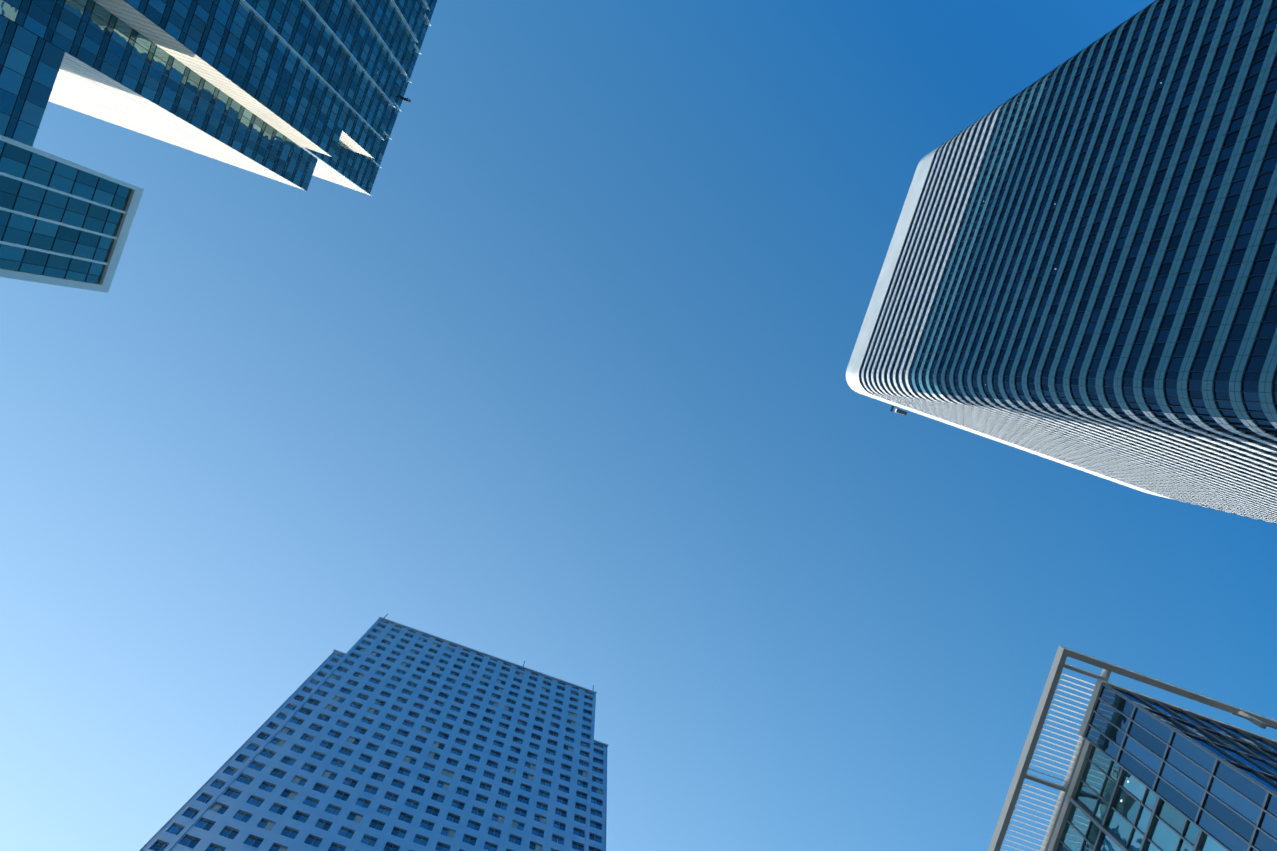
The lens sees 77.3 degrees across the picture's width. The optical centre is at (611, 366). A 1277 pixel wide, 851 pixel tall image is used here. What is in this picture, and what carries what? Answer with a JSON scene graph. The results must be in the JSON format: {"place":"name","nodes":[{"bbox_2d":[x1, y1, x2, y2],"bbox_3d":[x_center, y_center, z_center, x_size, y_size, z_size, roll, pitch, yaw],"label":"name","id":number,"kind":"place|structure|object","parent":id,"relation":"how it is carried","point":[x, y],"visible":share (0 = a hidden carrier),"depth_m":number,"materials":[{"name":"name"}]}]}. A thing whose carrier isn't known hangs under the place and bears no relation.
{"place":"outdoors","nodes":[
{"label":"outdoors","id":0,"kind":"place"},
{"bbox_2d":[0,0,317,190],"bbox_3d":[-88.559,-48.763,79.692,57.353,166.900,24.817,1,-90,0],"label":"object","id":1,"kind":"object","parent":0,"point":[114,69],"visible":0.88,"depth_m":115.52,"materials":[{"name":"blue glass"}]},
{"bbox_2d":[0,0,436,195],"bbox_3d":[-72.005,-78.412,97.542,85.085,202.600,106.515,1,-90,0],"label":"skyscraper","id":2,"kind":"structure","parent":0,"point":[325,83],"depth_m":128.09,"materials":[{"name":"blue glass"}]},
{"bbox_2d":[0,0,1276,850],"label":"sky","id":3,"kind":"structure","parent":0,"point":[567,395],"materials":[{"name":"blue"}]},
{"bbox_2d":[846,0,1276,523],"bbox_3d":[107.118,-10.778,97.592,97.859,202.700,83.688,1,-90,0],"label":"skyscraper","id":4,"kind":"structure","parent":0,"point":[1079,270],"depth_m":107.76,"materials":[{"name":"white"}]},
{"label":"ground","id":5,"kind":"structure","parent":0,"visible":0},
{"bbox_2d":[0,135,143,292],"bbox_3d":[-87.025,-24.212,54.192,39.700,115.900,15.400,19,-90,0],"label":"building","id":6,"kind":"structure","parent":5,"relation":"on","point":[65,222],"depth_m":99.08,"materials":[{"name":"blue glass"}]},
{"bbox_2d":[139,614,607,850],"bbox_3d":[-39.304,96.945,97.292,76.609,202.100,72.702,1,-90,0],"label":"skyscraper","id":7,"kind":"structure","parent":5,"relation":"on","point":[382,734],"depth_m":139.14,"materials":[{"name":"metal"}]},
{"bbox_2d":[988,646,1276,850],"bbox_3d":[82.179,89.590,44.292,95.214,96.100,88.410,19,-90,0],"label":"glass office building","id":8,"kind":"structure","parent":5,"relation":"on","point":[1146,773],"depth_m":83.07,"materials":[{"name":"blue glass"}]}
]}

